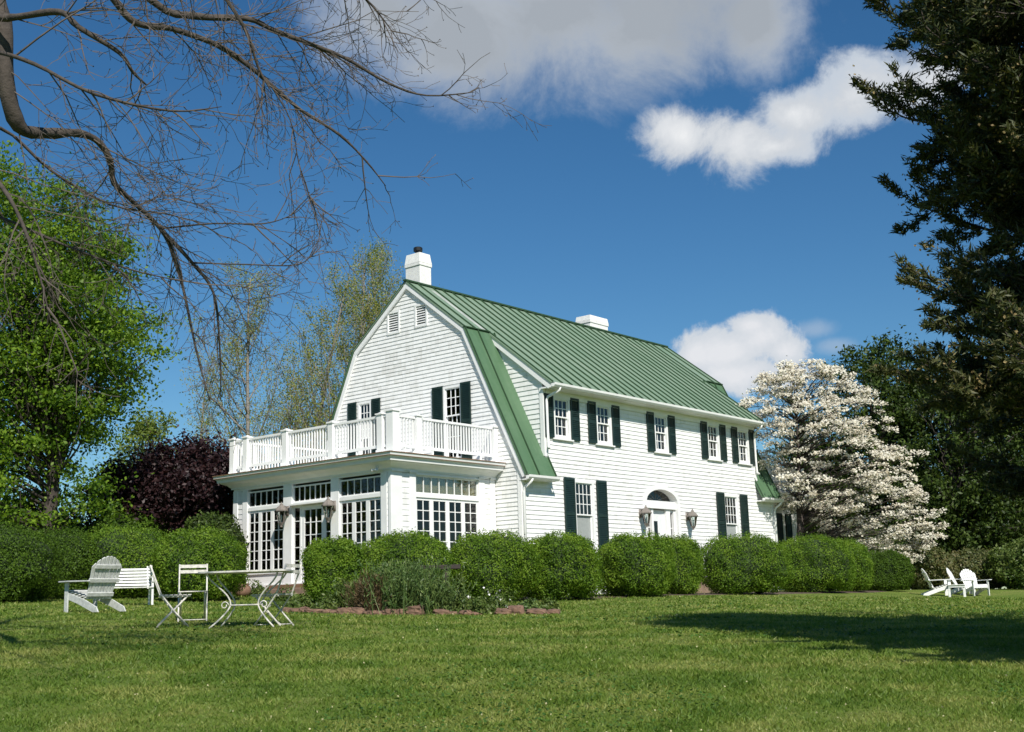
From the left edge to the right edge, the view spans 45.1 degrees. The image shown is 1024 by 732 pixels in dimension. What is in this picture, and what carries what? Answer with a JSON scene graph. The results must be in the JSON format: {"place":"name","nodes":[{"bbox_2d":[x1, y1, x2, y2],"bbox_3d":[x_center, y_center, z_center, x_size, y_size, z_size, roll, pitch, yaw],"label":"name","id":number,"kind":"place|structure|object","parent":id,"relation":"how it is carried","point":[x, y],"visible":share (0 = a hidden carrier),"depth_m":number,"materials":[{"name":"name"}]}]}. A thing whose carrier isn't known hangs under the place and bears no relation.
{"place":"outdoors","nodes":[
{"label":"outdoors","id":0,"kind":"place"},
{"bbox_2d":[0,589,1023,731],"bbox_3d":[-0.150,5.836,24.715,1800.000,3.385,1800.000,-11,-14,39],"label":"ground","id":1,"kind":"structure","parent":0,"point":[999,593],"depth_m":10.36,"materials":[{"name":"plant"}]},
{"bbox_2d":[0,520,68,600],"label":"boxwood shrub","id":2,"kind":"object","parent":1,"relation":"on","point":[27,566],"visible":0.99,"depth_m":26.23,"materials":[{"name":"green plant"}]},
{"bbox_2d":[2,501,88,532],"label":"boxwood shrub","id":3,"kind":"object","parent":1,"relation":"on","point":[79,524],"visible":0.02,"depth_m":38.96,"materials":[{"name":"green plant"}]},
{"bbox_2d":[33,524,100,598],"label":"boxwood shrub","id":4,"kind":"object","parent":1,"relation":"on","point":[75,566],"visible":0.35,"depth_m":29.21,"materials":[{"name":"green plant"}]},
{"bbox_2d":[58,556,125,611],"bbox_3d":[-6.730,3.526,19.871,0.970,0.878,0.729,-10,-14,36],"label":"adirondack chair","id":5,"kind":"object","parent":1,"relation":"on","point":[101,592],"visible":0.95,"depth_m":19.76,"materials":[{"name":"wood"}]},
{"bbox_2d":[0,140,195,535],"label":"maple tree","id":6,"kind":"object","parent":1,"relation":"on","point":[40,401],"visible":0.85,"depth_m":34.89,"materials":[{"name":"green plant"}]},
{"bbox_2d":[82,520,168,597],"bbox_3d":[-9.699,4.766,30.380,2.977,1.923,2.471,-2,-11,0],"label":"boxwood shrub","id":7,"kind":"object","parent":1,"relation":"on","point":[128,548],"visible":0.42,"depth_m":29.63,"materials":[{"name":"green plant"}]},
{"bbox_2d":[82,507,169,588],"bbox_3d":[-11.724,5.607,37.257,3.141,2.802,2.997,-2,-11,0],"label":"boxwood shrub","id":8,"kind":"object","parent":1,"relation":"on","point":[144,521],"visible":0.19,"depth_m":36.80,"materials":[{"name":"green plant"}]},
{"bbox_2d":[105,566,153,604],"bbox_3d":[-7.844,4.510,25.287,0.882,0.803,0.575,3,-12,-25],"label":"garden bench","id":9,"kind":"object","parent":1,"relation":"on","point":[145,574],"visible":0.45,"depth_m":25.53,"materials":[{"name":"wood"}]},
{"bbox_2d":[97,405,182,471],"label":"young tree","id":10,"kind":"object","parent":1,"relation":"on","point":[142,434],"visible":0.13,"depth_m":52.88,"materials":[{"name":"green plant"}]},
{"bbox_2d":[64,423,261,535],"bbox_3d":[-10.773,4.595,38.333,6.478,5.546,4.679,2,-12,-17],"label":"purple maple","id":11,"kind":"object","parent":1,"relation":"on","point":[173,490],"visible":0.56,"depth_m":37.69,"materials":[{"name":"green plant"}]},
{"bbox_2d":[149,565,191,626],"bbox_3d":[-4.497,3.023,16.186,0.536,0.810,0.402,2,-12,-18],"label":"bistro chair","id":12,"kind":"object","parent":1,"relation":"on","point":[185,596],"visible":0.98,"depth_m":16.01,"materials":[{"name":"white metal"}]},
{"bbox_2d":[177,564,207,621],"bbox_3d":[-4.470,3.174,17.267,0.403,0.810,0.536,1,-11,-14],"label":"bistro chair","id":13,"kind":"object","parent":1,"relation":"on","point":[195,571],"visible":0.89,"depth_m":17.38,"materials":[{"name":"white metal"}]},
{"bbox_2d":[148,524,251,600],"bbox_3d":[-7.200,4.537,28.508,2.327,1.771,2.238,-2,-11,0],"label":"boxwood shrub","id":14,"kind":"object","parent":1,"relation":"on","point":[215,550],"visible":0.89,"depth_m":27.94,"materials":[{"name":"green plant"}]},
{"bbox_2d":[175,376,225,454],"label":"budding tree","id":15,"kind":"object","parent":1,"relation":"on","point":[203,413],"visible":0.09,"depth_m":62.23,"materials":[{"name":"green plant"}]},
{"bbox_2d":[183,510,250,582],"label":"boxwood shrub","id":16,"kind":"object","parent":1,"relation":"on","point":[224,524],"visible":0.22,"depth_m":35.59,"materials":[{"name":"green plant"}]},
{"bbox_2d":[177,248,309,468],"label":"budding tree","id":17,"kind":"object","parent":1,"relation":"on","point":[236,354],"visible":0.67,"depth_m":58.40,"materials":[{"name":"green plant"}]},
{"bbox_2d":[235,576,255,596],"bbox_3d":[-6.704,5.408,30.573,0.562,0.632,0.539,-11,-14,39],"label":"plant pot","id":18,"kind":"object","parent":1,"relation":"on","point":[246,590],"visible":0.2,"depth_m":30.39,"materials":[{"name":"ceramic"}]},
{"bbox_2d":[198,569,293,627],"bbox_3d":[-3.445,3.030,15.995,1.172,0.728,0.670,-2,-11,3],"label":"garden table","id":19,"kind":"object","parent":1,"relation":"on","point":[276,571],"visible":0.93,"depth_m":15.87,"materials":[{"name":"white metal"}]},
{"bbox_2d":[249,579,271,595],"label":"herb plant","id":20,"kind":"object","parent":1,"relation":"on","point":[259,589],"visible":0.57,"depth_m":30.71,"materials":[{"name":"green plant"}]},
{"bbox_2d":[0,0,549,457],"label":"bare tree","id":21,"kind":"object","parent":1,"relation":"on","point":[10,106],"visible":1,"depth_m":11.08,"materials":[{"name":"brown plant"}]},
{"bbox_2d":[251,563,301,625],"bbox_3d":[-3.088,3.011,16.185,0.536,0.810,0.403,-6,-12,20],"label":"bistro chair","id":22,"kind":"object","parent":1,"relation":"on","point":[299,566],"visible":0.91,"depth_m":16.10,"materials":[{"name":"white metal"}]},
{"bbox_2d":[272,584,297,606],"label":"herb plant","id":23,"kind":"object","parent":1,"relation":"on","point":[280,601],"visible":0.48,"depth_m":25.37,"materials":[{"name":"green plant"}]},
{"bbox_2d":[242,258,369,466],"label":"budding tree","id":24,"kind":"object","parent":1,"relation":"on","point":[321,330],"visible":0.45,"depth_m":58.19,"materials":[{"name":"green plant"}]},
{"bbox_2d":[248,279,384,462],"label":"budding tree","id":25,"kind":"object","parent":1,"relation":"on","point":[367,307],"visible":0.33,"depth_m":56.32,"materials":[{"name":"green plant"}]},
{"bbox_2d":[298,534,368,602],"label":"boxwood shrub","id":26,"kind":"object","parent":1,"relation":"on","point":[344,554],"visible":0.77,"depth_m":27.24,"materials":[{"name":"green plant"}]},
{"bbox_2d":[337,607,351,614],"bbox_3d":[-3.009,4.447,22.285,0.359,0.161,0.254,-6,-18,7],"label":"edging stone","id":27,"kind":"object","parent":1,"relation":"on","point":[343,610],"visible":0.64,"depth_m":22.18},
{"bbox_2d":[256,231,439,460],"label":"budding tree","id":28,"kind":"object","parent":1,"relation":"on","point":[378,287],"visible":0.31,"depth_m":59.46,"materials":[{"name":"green plant"}]},
{"bbox_2d":[350,607,365,614],"bbox_3d":[-2.786,4.440,22.249,0.315,0.183,0.225,2,-17,0],"label":"edging stone","id":29,"kind":"object","parent":1,"relation":"on","point":[358,610],"visible":0.66,"depth_m":22.16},
{"bbox_2d":[317,237,404,367],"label":"budding tree","id":30,"kind":"object","parent":1,"relation":"on","point":[380,247],"visible":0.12,"depth_m":64.60,"materials":[{"name":"green plant"}]},
{"bbox_2d":[341,569,394,610],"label":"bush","id":31,"kind":"object","parent":1,"relation":"on","point":[359,594],"visible":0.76,"depth_m":22.47,"materials":[{"name":"plant"}]},
{"bbox_2d":[357,528,459,588],"bbox_3d":[-2.525,4.638,28.804,2.742,1.750,2.425,-2,-11,0],"label":"boxwood shrub","id":32,"kind":"object","parent":1,"relation":"on","point":[412,544],"visible":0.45,"depth_m":28.10,"materials":[{"name":"green plant"}]},
{"bbox_2d":[406,605,424,615],"bbox_3d":[-1.756,4.416,22.158,0.352,0.224,0.258,-14,-15,21],"label":"edging stone","id":33,"kind":"object","parent":1,"relation":"on","point":[415,610],"visible":0.69,"depth_m":22.05,"materials":[{"name":"stone"}]},
{"bbox_2d":[420,564,459,586],"bbox_3d":[-1.614,4.763,26.748,1.007,0.864,0.400,-1,-11,-3],"label":"plank bench","id":34,"kind":"object","parent":1,"relation":"on","point":[454,566],"visible":0.38,"depth_m":26.64,"materials":[{"name":"wood"}]},
{"bbox_2d":[432,609,449,614],"bbox_3d":[-1.264,4.445,22.155,0.352,0.153,0.231,4,-9,-4],"label":"edging stone","id":35,"kind":"object","parent":1,"relation":"on","point":[439,611],"visible":0.63,"depth_m":22.06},
{"bbox_2d":[494,608,511,614],"bbox_3d":[-0.157,4.455,22.285,0.329,0.158,0.244,-2,-3,14],"label":"edging stone","id":36,"kind":"object","parent":1,"relation":"on","point":[506,611],"visible":0.7,"depth_m":22.21,"materials":[{"name":"stone"}]},
{"bbox_2d":[2,596,1020,731],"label":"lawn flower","id":37,"kind":"object","parent":1,"relation":"on","point":[525,684],"visible":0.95,"depth_m":10.24,"materials":[{"name":"plant"}]},
{"bbox_2d":[212,246,814,594],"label":"house","id":38,"kind":"structure","parent":1,"relation":"on","point":[455,413],"depth_m":37.93,"materials":[{"name":"white"}]},
{"bbox_2d":[248,510,259,569],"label":"casement window","id":39,"kind":"structure","parent":38,"relation":"in","point":[253,516],"depth_m":36.12,"materials":[{"name":"white paint"}]},
{"bbox_2d":[248,488,282,507],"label":"transom window","id":40,"kind":"structure","parent":38,"relation":"in","point":[272,496],"depth_m":36.02,"materials":[{"name":"white paint"}]},
{"bbox_2d":[260,509,271,569],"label":"casement window","id":41,"kind":"structure","parent":38,"relation":"in","point":[265,515],"depth_m":35.78,"materials":[{"name":"white paint"}]},
{"bbox_2d":[272,508,282,568],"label":"casement window","id":42,"kind":"structure","parent":38,"relation":"in","point":[277,531],"depth_m":35.44,"materials":[{"name":"white paint"}]},
{"bbox_2d":[275,502,288,526],"bbox_3d":[-6.548,4.226,35.059,0.351,0.710,0.411,-5,-12,17],"label":"wall lantern","id":43,"kind":"object","parent":38,"relation":"attached to","point":[282,508],"depth_m":35.00,"materials":[{"name":"grey glass"}]},
{"bbox_2d":[293,506,302,582],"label":"sidelight window","id":44,"kind":"structure","parent":38,"relation":"in","point":[296,509],"depth_m":34.91,"materials":[{"name":"white paint"}]},
{"bbox_2d":[293,482,330,502],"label":"transom window","id":45,"kind":"structure","parent":38,"relation":"in","point":[318,491],"depth_m":34.76,"materials":[{"name":"white paint"}]},
{"bbox_2d":[301,504,323,581],"bbox_3d":[-5.545,4.951,34.470,0.980,2.140,0.060,-11,-14,39],"label":"sunroom door","id":46,"kind":"structure","parent":38,"relation":"in","point":[312,516],"depth_m":34.62,"materials":[{"name":"white paint"}]},
{"bbox_2d":[324,507,330,542],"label":"sidelight window","id":47,"kind":"structure","parent":38,"relation":"in","point":[327,525],"depth_m":34.16,"materials":[{"name":"white paint"}]},
{"bbox_2d":[321,496,335,521],"bbox_3d":[-5.014,3.934,33.805,0.411,0.710,0.351,4,-12,-27],"label":"wall lantern","id":48,"kind":"object","parent":38,"relation":"attached to","point":[329,503],"depth_m":33.76,"materials":[{"name":"grey glass"}]},
{"bbox_2d":[340,500,353,541],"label":"casement window","id":49,"kind":"structure","parent":38,"relation":"in","point":[346,507],"depth_m":33.69,"materials":[{"name":"white paint"}]},
{"bbox_2d":[340,475,380,496],"bbox_3d":[-4.097,3.277,33.508,1.650,0.470,0.055,-11,-14,39],"label":"transom window","id":50,"kind":"structure","parent":38,"relation":"in","point":[365,485],"depth_m":33.51,"materials":[{"name":"glass"}]},
{"bbox_2d":[354,498,367,548],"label":"casement window","id":51,"kind":"structure","parent":38,"relation":"in","point":[360,505],"depth_m":33.33,"materials":[{"name":"white paint"}]},
{"bbox_2d":[358,400,371,454],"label":"window","id":52,"kind":"structure","parent":38,"relation":"in","point":[364,408],"depth_m":39.91,"materials":[{"name":"white paint"}]},
{"bbox_2d":[368,497,380,546],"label":"casement window","id":53,"kind":"structure","parent":38,"relation":"in","point":[374,503],"depth_m":33.01,"materials":[{"name":"white paint"}]},
{"bbox_2d":[416,497,431,536],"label":"casement window","id":54,"kind":"structure","parent":38,"relation":"in","point":[423,505],"depth_m":33.59,"materials":[{"name":"white paint"}]},
{"bbox_2d":[431,498,447,549],"bbox_3d":[-2.002,4.559,33.957,0.055,1.800,0.644,-11,-14,39],"label":"casement window","id":55,"kind":"structure","parent":38,"relation":"in","point":[439,506],"depth_m":34.03,"materials":[{"name":"white paint"}]},
{"bbox_2d":[416,475,477,497],"bbox_3d":[-1.833,3.373,34.440,0.055,0.502,2.575,-11,-14,39],"label":"transom window","id":56,"kind":"structure","parent":38,"relation":"in","point":[476,483],"depth_m":34.48,"materials":[{"name":"white paint"}]},
{"bbox_2d":[443,384,461,457],"bbox_3d":[-1.747,1.733,37.408,0.760,2.310,0.165,-11,-14,39],"label":"window","id":57,"kind":"structure","parent":38,"relation":"in","point":[451,394],"depth_m":37.50,"materials":[{"name":"white paint"}]},
{"bbox_2d":[447,499,463,549],"bbox_3d":[-1.589,4.641,34.444,0.055,1.800,0.644,-11,-14,39],"label":"casement window","id":58,"kind":"structure","parent":38,"relation":"in","point":[455,507],"depth_m":34.48,"materials":[{"name":"white paint"}]},
{"bbox_2d":[463,500,478,537],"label":"casement window","id":59,"kind":"structure","parent":38,"relation":"in","point":[470,508],"depth_m":35.01,"materials":[{"name":"white paint"}]},
{"bbox_2d":[552,397,573,441],"bbox_3d":[1.470,1.592,37.309,0.215,1.345,1.000,-11,-14,39],"label":"window","id":60,"kind":"structure","parent":38,"relation":"in","point":[562,422],"depth_m":37.39,"materials":[{"name":"white paint"}]},
{"bbox_2d":[575,479,596,548],"bbox_3d":[2.162,4.567,37.503,0.165,2.190,1.040,-11,-14,39],"label":"window","id":61,"kind":"structure","parent":38,"relation":"in","point":[584,489],"depth_m":37.64,"materials":[{"name":"white paint"}]},
{"bbox_2d":[595,405,614,446],"bbox_3d":[2.863,1.869,38.950,0.215,1.345,1.000,-11,-14,39],"label":"window","id":62,"kind":"structure","parent":38,"relation":"in","point":[603,413],"depth_m":39.03,"materials":[{"name":"white paint"}]},
{"bbox_2d":[639,505,651,526],"bbox_3d":[4.285,4.828,39.595,0.411,0.710,0.351,-5,-12,17],"label":"wall lantern","id":63,"kind":"object","parent":38,"relation":"attached to","point":[644,511],"depth_m":39.57,"materials":[{"name":"grey glass"}]},
{"bbox_2d":[653,510,664,537],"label":"front door","id":64,"kind":"structure","parent":38,"relation":"in","point":[658,515],"depth_m":40.91,"materials":[{"name":"paint"}]},
{"bbox_2d":[654,415,671,454],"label":"window","id":65,"kind":"structure","parent":38,"relation":"in","point":[661,425],"depth_m":41.52,"materials":[{"name":"white paint"}]},
{"bbox_2d":[686,509,697,529],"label":"wall lantern","id":66,"kind":"object","parent":38,"relation":"attached to","point":[690,515],"depth_m":41.69,"materials":[{"name":"grey glass"}]},
{"bbox_2d":[707,424,722,461],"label":"window","id":67,"kind":"structure","parent":38,"relation":"in","point":[713,431],"depth_m":44.11,"materials":[{"name":"white paint"}]},
{"bbox_2d":[725,494,739,538],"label":"window","id":68,"kind":"structure","parent":38,"relation":"in","point":[731,500],"depth_m":44.35,"materials":[{"name":"white paint"}]},
{"bbox_2d":[737,430,752,465],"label":"window","id":69,"kind":"structure","parent":38,"relation":"in","point":[743,440],"depth_m":45.72,"materials":[{"name":"white paint"}]},
{"bbox_2d":[776,511,789,540],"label":"window","id":70,"kind":"structure","parent":38,"relation":"in","point":[783,513],"depth_m":49.19,"materials":[{"name":"white paint"}]},
{"bbox_2d":[508,605,524,614],"bbox_3d":[0.069,4.445,22.324,0.334,0.222,0.244,-3,-7,12],"label":"edging stone","id":71,"kind":"object","parent":1,"relation":"on","point":[517,609],"visible":0.66,"depth_m":22.23,"materials":[{"name":"stone"}]},
{"bbox_2d":[525,608,546,614],"bbox_3d":[0.442,4.475,22.403,0.403,0.138,0.308,-1,-5,1],"label":"edging stone","id":72,"kind":"object","parent":1,"relation":"on","point":[534,611],"visible":0.69,"depth_m":22.29,"materials":[{"name":"stone"}]},
{"bbox_2d":[490,591,886,600],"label":"border soil","id":73,"kind":"structure","parent":1,"relation":"on","point":[786,592],"depth_m":36.23,"materials":[{"name":"soil"}]},
{"bbox_2d":[448,528,544,600],"bbox_3d":[-0.423,4.717,29.331,2.457,1.752,2.414,-2,-11,0],"label":"boxwood shrub","id":74,"kind":"object","parent":73,"relation":"on","point":[507,561],"visible":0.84,"depth_m":28.62,"materials":[{"name":"green plant"}]},
{"bbox_2d":[522,528,605,599],"bbox_3d":[1.145,4.881,30.369,2.314,1.750,2.241,-2,-11,0],"label":"boxwood shrub","id":75,"kind":"object","parent":73,"relation":"on","point":[571,564],"visible":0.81,"depth_m":29.62,"materials":[{"name":"green plant"}]},
{"bbox_2d":[596,529,678,595],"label":"boxwood shrub","id":76,"kind":"object","parent":73,"relation":"on","point":[642,564],"visible":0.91,"depth_m":31.64,"materials":[{"name":"green plant"}]},
{"bbox_2d":[661,532,706,593],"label":"boxwood shrub","id":77,"kind":"object","parent":73,"relation":"on","point":[689,562],"visible":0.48,"depth_m":34.23,"materials":[{"name":"green plant"}]},
{"bbox_2d":[699,530,797,593],"bbox_3d":[6.804,5.766,36.251,2.934,1.874,2.830,-2,-11,0],"label":"boxwood shrub","id":78,"kind":"object","parent":73,"relation":"on","point":[755,563],"visible":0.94,"depth_m":35.31,"materials":[{"name":"green plant"}]},
{"bbox_2d":[775,532,860,591],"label":"boxwood shrub","id":79,"kind":"object","parent":73,"relation":"on","point":[821,562],"visible":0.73,"depth_m":38.71,"materials":[{"name":"green plant"}]},
{"bbox_2d":[831,536,875,591],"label":"boxwood shrub","id":80,"kind":"object","parent":73,"relation":"on","point":[864,561],"visible":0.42,"depth_m":40.74,"materials":[{"name":"green plant"}]},
{"bbox_2d":[867,548,916,590],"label":"boxwood shrub","id":81,"kind":"object","parent":73,"relation":"on","point":[893,568],"visible":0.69,"depth_m":42.75,"materials":[{"name":"green plant"}]},
{"bbox_2d":[765,428,887,589],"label":"tree","id":82,"kind":"object","parent":1,"relation":"on","point":[818,470],"visible":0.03,"depth_m":57.84,"materials":[{"name":"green plant"}]},
{"bbox_2d":[733,358,948,563],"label":"dogwood tree","id":83,"kind":"object","parent":1,"relation":"on","point":[819,506],"visible":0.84,"depth_m":46.94,"materials":[{"name":"white plant"}]},
{"bbox_2d":[769,324,980,544],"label":"magnolia tree","id":84,"kind":"object","parent":1,"relation":"on","point":[889,393],"visible":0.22,"depth_m":57.44,"materials":[{"name":"green plant"}]},
{"bbox_2d":[898,545,960,589],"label":"boxwood shrub","id":85,"kind":"object","parent":1,"relation":"on","point":[935,563],"visible":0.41,"depth_m":48.23,"materials":[{"name":"green plant"}]},
{"bbox_2d":[848,0,1023,500],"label":"conifer tree","id":86,"kind":"object","parent":1,"relation":"on","point":[980,49],"visible":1,"depth_m":11.69,"materials":[{"name":"green plant"}]},
{"bbox_2d":[920,568,952,595],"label":"adirondack chair","id":87,"kind":"object","parent":1,"relation":"on","point":[936,589],"visible":0.93,"depth_m":40.38,"materials":[{"name":"wood"}]},
{"bbox_2d":[867,355,1023,553],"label":"magnolia tree","id":88,"kind":"object","parent":1,"relation":"on","point":[961,528],"visible":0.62,"depth_m":53.89,"materials":[{"name":"green plant"}]},
{"bbox_2d":[948,584,965,596],"bbox_3d":[14.416,7.285,39.939,0.540,0.400,0.490,-5,-12,18],"label":"side table","id":89,"kind":"object","parent":1,"relation":"on","point":[957,585],"visible":0.94,"depth_m":39.76,"materials":[{"name":"wood"}]},
{"bbox_2d":[946,568,976,593],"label":"adirondack chair","id":90,"kind":"object","parent":1,"relation":"on","point":[956,589],"visible":0.59,"depth_m":42.11,"materials":[{"name":"wood"}]},
{"bbox_2d":[960,569,991,595],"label":"adirondack chair","id":91,"kind":"object","parent":1,"relation":"on","point":[967,580],"visible":0.94,"depth_m":41.31,"materials":[{"name":"wood"}]},
{"bbox_2d":[948,545,1005,589],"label":"boxwood shrub","id":92,"kind":"object","parent":1,"relation":"on","point":[971,559],"visible":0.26,"depth_m":49.27,"materials":[{"name":"green plant"}]},
{"bbox_2d":[941,414,1023,536],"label":"tree","id":93,"kind":"object","parent":1,"relation":"on","point":[1011,434],"visible":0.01,"depth_m":55.55,"materials":[{"name":"green plant"}]},
{"bbox_2d":[980,535,1023,589],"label":"boxwood shrub","id":94,"kind":"object","parent":1,"relation":"on","point":[1007,559],"visible":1,"depth_m":47.85,"materials":[{"name":"green plant"}]},
{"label":"soil","id":95,"kind":"structure","parent":1,"relation":"on","visible":0},
{"bbox_2d":[284,593,313,608],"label":"herb plant","id":96,"kind":"object","parent":95,"relation":"on","point":[303,601],"visible":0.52,"depth_m":23.50,"materials":[{"name":"green plant"}]},
{"bbox_2d":[310,592,337,609],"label":"herb plant","id":97,"kind":"object","parent":95,"relation":"on","point":[325,603],"visible":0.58,"depth_m":23.16,"materials":[{"name":"green plant"}]},
{"bbox_2d":[320,576,369,607],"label":"herb plant","id":98,"kind":"object","parent":95,"relation":"on","point":[340,588],"visible":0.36,"depth_m":23.67,"materials":[{"name":"green plant"}]},
{"bbox_2d":[331,554,485,614],"bbox_3d":[-1.985,4.052,22.837,2.758,1.121,2.714,0,-11,-7],"label":"lavender bush","id":99,"kind":"object","parent":95,"relation":"on","point":[403,586],"visible":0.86,"depth_m":22.52,"materials":[{"name":"green plant"}]},
{"bbox_2d":[401,582,465,614],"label":"lavender bush","id":100,"kind":"object","parent":95,"relation":"on","point":[444,594],"visible":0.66,"depth_m":22.52,"materials":[{"name":"green plant"}]},
{"bbox_2d":[453,587,479,611],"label":"herb plant","id":101,"kind":"object","parent":95,"relation":"on","point":[465,603],"visible":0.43,"depth_m":22.81,"materials":[{"name":"green plant"}]},
{"bbox_2d":[464,596,498,614],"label":"herb plant","id":102,"kind":"object","parent":95,"relation":"on","point":[483,607],"visible":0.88,"depth_m":22.27,"materials":[{"name":"green plant"}]},
{"bbox_2d":[476,587,522,611],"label":"herb plant","id":103,"kind":"object","parent":95,"relation":"on","point":[500,602],"visible":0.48,"depth_m":23.06,"materials":[{"name":"green plant"}]},
{"bbox_2d":[517,597,541,611],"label":"herb plant","id":104,"kind":"object","parent":95,"relation":"on","point":[526,604],"visible":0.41,"depth_m":23.11,"materials":[{"name":"green plant"}]},
{"bbox_2d":[538,596,560,610],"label":"herb plant","id":105,"kind":"object","parent":95,"relation":"on","point":[549,605],"visible":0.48,"depth_m":23.50,"materials":[{"name":"green plant"}]},
{"bbox_2d":[0,0,1023,589],"label":"sky","id":106,"kind":"structure","parent":0,"point":[699,184],"materials":[{"name":"blue"}]},
{"bbox_2d":[857,528,908,551],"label":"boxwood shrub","id":107,"kind":"object","parent":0,"point":[904,541],"visible":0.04,"depth_m":51.86,"materials":[{"name":"green plant"}]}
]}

